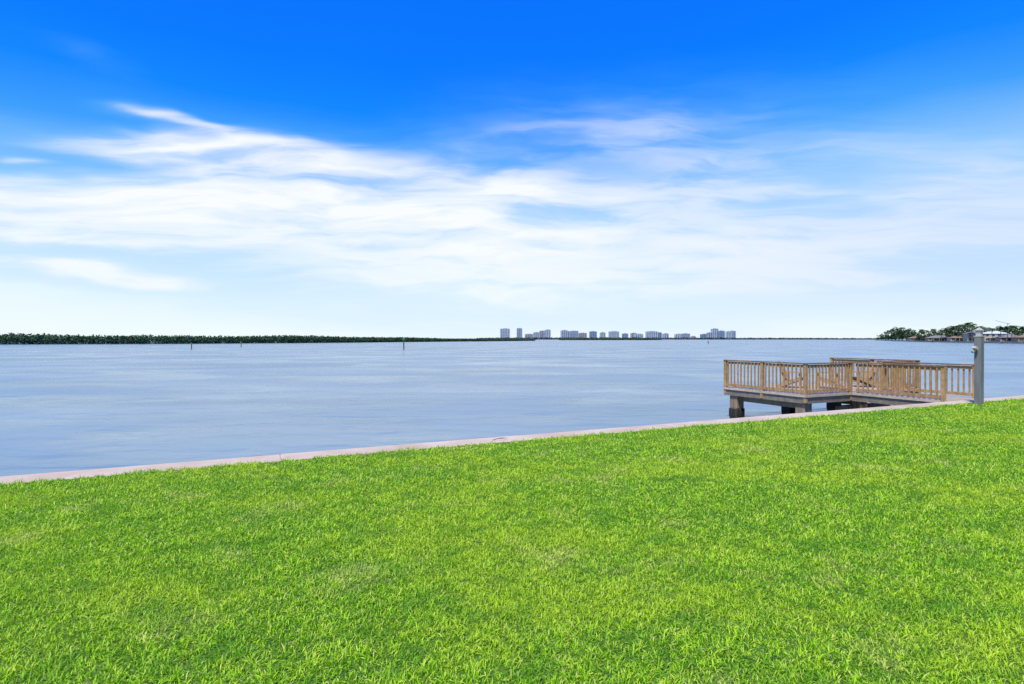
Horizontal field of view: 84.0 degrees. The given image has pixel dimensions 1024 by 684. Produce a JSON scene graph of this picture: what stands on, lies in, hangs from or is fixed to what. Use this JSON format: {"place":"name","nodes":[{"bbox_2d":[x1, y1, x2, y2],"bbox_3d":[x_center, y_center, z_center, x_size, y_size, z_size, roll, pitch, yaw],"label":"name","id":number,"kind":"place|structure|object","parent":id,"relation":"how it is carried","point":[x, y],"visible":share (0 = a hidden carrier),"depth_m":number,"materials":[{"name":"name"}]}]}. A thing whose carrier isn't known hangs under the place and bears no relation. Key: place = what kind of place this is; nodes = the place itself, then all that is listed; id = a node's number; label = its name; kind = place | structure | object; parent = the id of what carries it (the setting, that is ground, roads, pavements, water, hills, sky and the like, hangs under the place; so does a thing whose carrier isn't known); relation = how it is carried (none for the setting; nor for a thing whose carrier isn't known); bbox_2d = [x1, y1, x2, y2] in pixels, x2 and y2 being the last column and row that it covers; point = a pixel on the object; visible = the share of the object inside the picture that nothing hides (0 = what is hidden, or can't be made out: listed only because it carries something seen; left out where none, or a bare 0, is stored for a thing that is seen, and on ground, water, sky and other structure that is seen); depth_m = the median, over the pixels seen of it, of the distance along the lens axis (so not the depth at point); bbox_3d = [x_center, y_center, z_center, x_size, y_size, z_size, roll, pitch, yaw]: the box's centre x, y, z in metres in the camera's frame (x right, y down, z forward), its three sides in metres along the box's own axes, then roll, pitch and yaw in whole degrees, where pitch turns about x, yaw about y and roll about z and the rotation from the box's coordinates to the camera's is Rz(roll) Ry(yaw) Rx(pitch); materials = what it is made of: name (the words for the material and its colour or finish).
{"place":"outdoors","nodes":[
{"label":"outdoors","id":0,"kind":"place"},
{"bbox_2d":[7,341,457,343],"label":"mangrove terrain","id":1,"kind":"structure","parent":0,"point":[170,343],"depth_m":355.14,"materials":[{"name":"green plant"}]},
{"bbox_2d":[0,332,534,343],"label":"mangrove wood","id":2,"kind":"object","parent":1,"relation":"on","point":[13,338],"visible":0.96,"depth_m":350.06,"materials":[{"name":"green plant"}]},
{"bbox_2d":[0,339,1023,476],"bbox_3d":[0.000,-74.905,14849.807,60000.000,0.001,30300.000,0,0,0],"label":"water","id":3,"kind":"structure","parent":0,"point":[69,407],"depth_m":32.12,"materials":[{"name":"blue liquid"}]},
{"bbox_2d":[723,357,973,417],"bbox_3d":[11.612,2.348,19.084,5.917,3.404,6.139,0,0,-25],"label":"dock","id":4,"kind":"object","parent":3,"relation":"in","point":[791,398],"visible":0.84,"depth_m":18.24,"materials":[{"name":"brown wood"}]},
{"bbox_2d":[777,361,808,388],"bbox_3d":[10.090,1.175,20.502,0.937,0.977,0.748,0,0,44],"label":"garden chair","id":5,"kind":"object","parent":4,"relation":"on","point":[798,379],"visible":0.41,"depth_m":20.45,"materials":[{"name":"brown wood"}]},
{"bbox_2d":[817,363,844,388],"bbox_3d":[11.256,1.177,20.137,0.937,0.977,0.748,0,0,29],"label":"garden chair","id":6,"kind":"object","parent":4,"relation":"on","point":[827,379],"visible":0.41,"depth_m":20.02,"materials":[{"name":"brown wood"}]},
{"bbox_2d":[846,361,877,387],"bbox_3d":[12.876,1.173,20.847,0.937,0.977,0.748,0,0,0],"label":"garden chair","id":7,"kind":"object","parent":4,"relation":"on","point":[865,377],"visible":0.59,"depth_m":20.71,"materials":[{"name":"brown wood"}]},
{"bbox_2d":[0,398,1023,683],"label":"ground","id":8,"kind":"structure","parent":0,"point":[524,642],"depth_m":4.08,"materials":[{"name":"green plant"}]},
{"bbox_2d":[0,395,1023,483],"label":"seawall","id":9,"kind":"object","parent":8,"relation":"on","point":[128,469],"visible":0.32,"depth_m":9.26,"materials":[{"name":"beige concrete"}]},
{"bbox_2d":[971,327,984,404],"bbox_3d":[12.487,0.663,15.267,0.345,2.115,0.180,0,0,-25],"label":"lamp post","id":10,"kind":"object","parent":8,"relation":"on","point":[978,349],"visible":0.95,"depth_m":15.24,"materials":[{"name":"grey metal"}]},
{"bbox_2d":[0,0,1023,338],"label":"sky","id":11,"kind":"structure","parent":0,"point":[455,169],"materials":[{"name":"blue"}]},
{"bbox_2d":[962,322,972,331],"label":"palm tree","id":12,"kind":"object","parent":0,"point":[967,324],"visible":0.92,"depth_m":443.36,"materials":[{"name":"green plant"}]},
{"bbox_2d":[968,324,977,340],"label":"palm tree","id":13,"kind":"object","parent":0,"point":[970,326],"visible":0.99,"depth_m":429.89,"materials":[{"name":"green plant"}]},
{"bbox_3d":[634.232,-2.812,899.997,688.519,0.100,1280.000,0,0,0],"label":"shore terrain","id":14,"kind":"structure","parent":0,"visible":0},
{"bbox_2d":[890,327,897,339],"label":"broadleaf tree","id":15,"kind":"object","parent":14,"relation":"on","point":[893,333],"visible":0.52,"depth_m":863.49,"materials":[{"name":"green plant"}]},
{"bbox_2d":[892,328,900,339],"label":"broadleaf tree","id":16,"kind":"object","parent":14,"relation":"on","point":[896,331],"visible":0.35,"depth_m":814.49,"materials":[{"name":"green plant"}]},
{"bbox_2d":[895,327,905,339],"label":"broadleaf tree","id":17,"kind":"object","parent":14,"relation":"on","point":[901,330],"visible":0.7,"depth_m":775.73,"materials":[{"name":"green plant"}]},
{"bbox_2d":[905,328,912,337],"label":"broadleaf tree","id":18,"kind":"object","parent":14,"relation":"on","point":[908,335],"visible":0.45,"depth_m":680.86,"materials":[{"name":"green plant"}]},
{"bbox_2d":[908,336,923,340],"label":"waterfront house","id":19,"kind":"structure","parent":14,"relation":"on","point":[913,338],"depth_m":639.67,"materials":[{"name":"beige paint"}]},
{"bbox_2d":[919,331,928,340],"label":"broadleaf tree","id":20,"kind":"object","parent":14,"relation":"on","point":[922,337],"visible":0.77,"depth_m":604.93,"materials":[{"name":"green plant"}]},
{"bbox_2d":[925,335,946,340],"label":"waterfront house","id":21,"kind":"structure","parent":14,"relation":"on","point":[935,338],"depth_m":522.59,"materials":[{"name":"beige paint"}]},
{"bbox_2d":[940,327,954,339],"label":"broadleaf tree","id":22,"kind":"object","parent":14,"relation":"on","point":[949,333],"visible":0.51,"depth_m":511.70,"materials":[{"name":"green plant"}]},
{"bbox_2d":[881,340,1023,343],"bbox_3d":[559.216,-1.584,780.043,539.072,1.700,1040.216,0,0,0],"label":"bulkhead","id":23,"kind":"object","parent":14,"relation":"on","point":[960,341],"visible":0.7,"depth_m":438.86,"materials":[{"name":"concrete"}]},
{"bbox_2d":[946,335,961,340],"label":"waterfront house","id":24,"kind":"structure","parent":14,"relation":"on","point":[955,338],"depth_m":472.55,"materials":[{"name":"beige paint"}]},
{"bbox_2d":[954,329,964,335],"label":"broadleaf tree","id":25,"kind":"object","parent":14,"relation":"on","point":[956,333],"visible":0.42,"depth_m":487.17,"materials":[{"name":"green plant"}]},
{"bbox_2d":[958,324,965,340],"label":"palm tree","id":26,"kind":"object","parent":14,"relation":"on","point":[960,326],"visible":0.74,"depth_m":453.81,"materials":[{"name":"green plant"}]},
{"bbox_2d":[963,331,975,340],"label":"waterfront house","id":27,"kind":"structure","parent":14,"relation":"on","point":[967,336],"depth_m":434.80,"materials":[{"name":"beige paint"}]},
{"bbox_2d":[983,331,1006,340],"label":"waterfront house","id":28,"kind":"structure","parent":14,"relation":"on","point":[988,336],"depth_m":424.27,"materials":[{"name":"beige paint"}]},
{"bbox_2d":[993,334,1017,341],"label":"waterfront house","id":29,"kind":"structure","parent":14,"relation":"on","point":[1001,338],"depth_m":384.03,"materials":[{"name":"pink paint"}]},
{"bbox_2d":[1002,326,1009,341],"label":"palm tree","id":30,"kind":"object","parent":14,"relation":"on","point":[1005,327],"visible":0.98,"depth_m":374.26,"materials":[{"name":"green plant"}]},
{"bbox_2d":[1010,325,1018,335],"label":"palm tree","id":31,"kind":"object","parent":14,"relation":"on","point":[1014,328],"visible":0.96,"depth_m":368.17,"materials":[{"name":"green plant"}]},
{"bbox_2d":[1010,334,1023,341],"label":"waterfront house","id":32,"kind":"structure","parent":14,"relation":"on","point":[1018,338],"depth_m":360.05,"materials":[{"name":"beige paint"}]},
{"bbox_3d":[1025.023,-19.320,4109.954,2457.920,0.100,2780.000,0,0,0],"label":"distant terrain","id":33,"kind":"structure","parent":0,"visible":0},
{"bbox_2d":[500,328,509,337],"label":"tower block","id":34,"kind":"structure","parent":33,"relation":"on","point":[504,332],"depth_m":2991.18,"materials":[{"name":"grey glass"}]},
{"bbox_2d":[517,328,521,337],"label":"tower block","id":35,"kind":"structure","parent":33,"relation":"on","point":[519,332],"depth_m":3130.89,"materials":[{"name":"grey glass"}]},
{"bbox_2d":[525,334,532,337],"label":"tower block","id":36,"kind":"structure","parent":33,"relation":"on","point":[529,335],"depth_m":3271.18,"materials":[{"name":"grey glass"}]},
{"bbox_2d":[533,332,539,337],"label":"tower block","id":37,"kind":"structure","parent":33,"relation":"on","point":[536,334],"depth_m":3057.48,"materials":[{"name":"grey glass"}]},
{"bbox_2d":[539,330,544,337],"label":"tower block","id":38,"kind":"structure","parent":33,"relation":"on","point":[542,333],"depth_m":3200.74,"materials":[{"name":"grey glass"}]},
{"bbox_2d":[545,329,550,337],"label":"tower block","id":39,"kind":"structure","parent":33,"relation":"on","point":[548,333],"depth_m":2988.15,"materials":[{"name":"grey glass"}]},
{"bbox_2d":[560,330,567,337],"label":"tower block","id":40,"kind":"structure","parent":33,"relation":"on","point":[564,333],"depth_m":3127.18,"materials":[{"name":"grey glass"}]},
{"bbox_2d":[569,330,578,337],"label":"tower block","id":41,"kind":"structure","parent":33,"relation":"on","point":[573,333],"depth_m":3060.11,"materials":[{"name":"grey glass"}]},
{"bbox_2d":[578,333,586,337],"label":"tower block","id":42,"kind":"structure","parent":33,"relation":"on","point":[583,335],"depth_m":3196.86,"materials":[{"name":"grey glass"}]},
{"bbox_2d":[589,331,596,337],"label":"tower block","id":43,"kind":"structure","parent":33,"relation":"on","point":[592,334],"depth_m":2990.84,"materials":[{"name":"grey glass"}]},
{"bbox_2d":[559,338,661,339],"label":"wood","id":44,"kind":"object","parent":33,"relation":"on","point":[609,339],"visible":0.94,"depth_m":1461.75,"materials":[{"name":"green plant"}]},
{"bbox_2d":[608,331,618,337],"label":"tower block","id":45,"kind":"structure","parent":33,"relation":"on","point":[612,334],"depth_m":3270.76,"materials":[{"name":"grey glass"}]},
{"bbox_2d":[634,334,642,337],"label":"tower block","id":46,"kind":"structure","parent":33,"relation":"on","point":[639,335],"depth_m":2991.56,"materials":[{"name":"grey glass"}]},
{"bbox_2d":[645,331,657,337],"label":"tower block","id":47,"kind":"structure","parent":33,"relation":"on","point":[651,334],"depth_m":3128.71,"materials":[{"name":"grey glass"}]},
{"bbox_2d":[662,333,668,337],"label":"tower block","id":48,"kind":"structure","parent":33,"relation":"on","point":[665,335],"depth_m":3058.28,"materials":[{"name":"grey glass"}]},
{"bbox_2d":[680,333,689,337],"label":"tower block","id":49,"kind":"structure","parent":33,"relation":"on","point":[685,335],"depth_m":2991.79,"materials":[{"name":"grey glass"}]},
{"bbox_2d":[484,337,897,339],"bbox_3d":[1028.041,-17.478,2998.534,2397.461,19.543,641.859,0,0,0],"label":"distant wood","id":50,"kind":"object","parent":33,"relation":"on","point":[662,338],"visible":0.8,"depth_m":2879.09,"materials":[{"name":"green plant"}]},
{"bbox_2d":[707,332,712,337],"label":"tower block","id":51,"kind":"structure","parent":33,"relation":"on","point":[710,334],"depth_m":3057.56,"materials":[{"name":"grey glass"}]},
{"bbox_2d":[711,328,718,337],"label":"tower block","id":52,"kind":"structure","parent":33,"relation":"on","point":[714,330],"depth_m":3200.88,"materials":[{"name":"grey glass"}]},
{"bbox_2d":[717,330,724,337],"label":"tower block","id":53,"kind":"structure","parent":33,"relation":"on","point":[720,333],"depth_m":2988.99,"materials":[{"name":"blue glass"}]},
{"bbox_2d":[725,331,731,337],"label":"tower block","id":54,"kind":"structure","parent":33,"relation":"on","point":[728,334],"depth_m":3131.32,"materials":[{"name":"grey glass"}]},
{"bbox_2d":[731,330,735,337],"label":"tower block","id":55,"kind":"structure","parent":33,"relation":"on","point":[733,333],"depth_m":3267.56,"materials":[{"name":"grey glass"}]}
]}

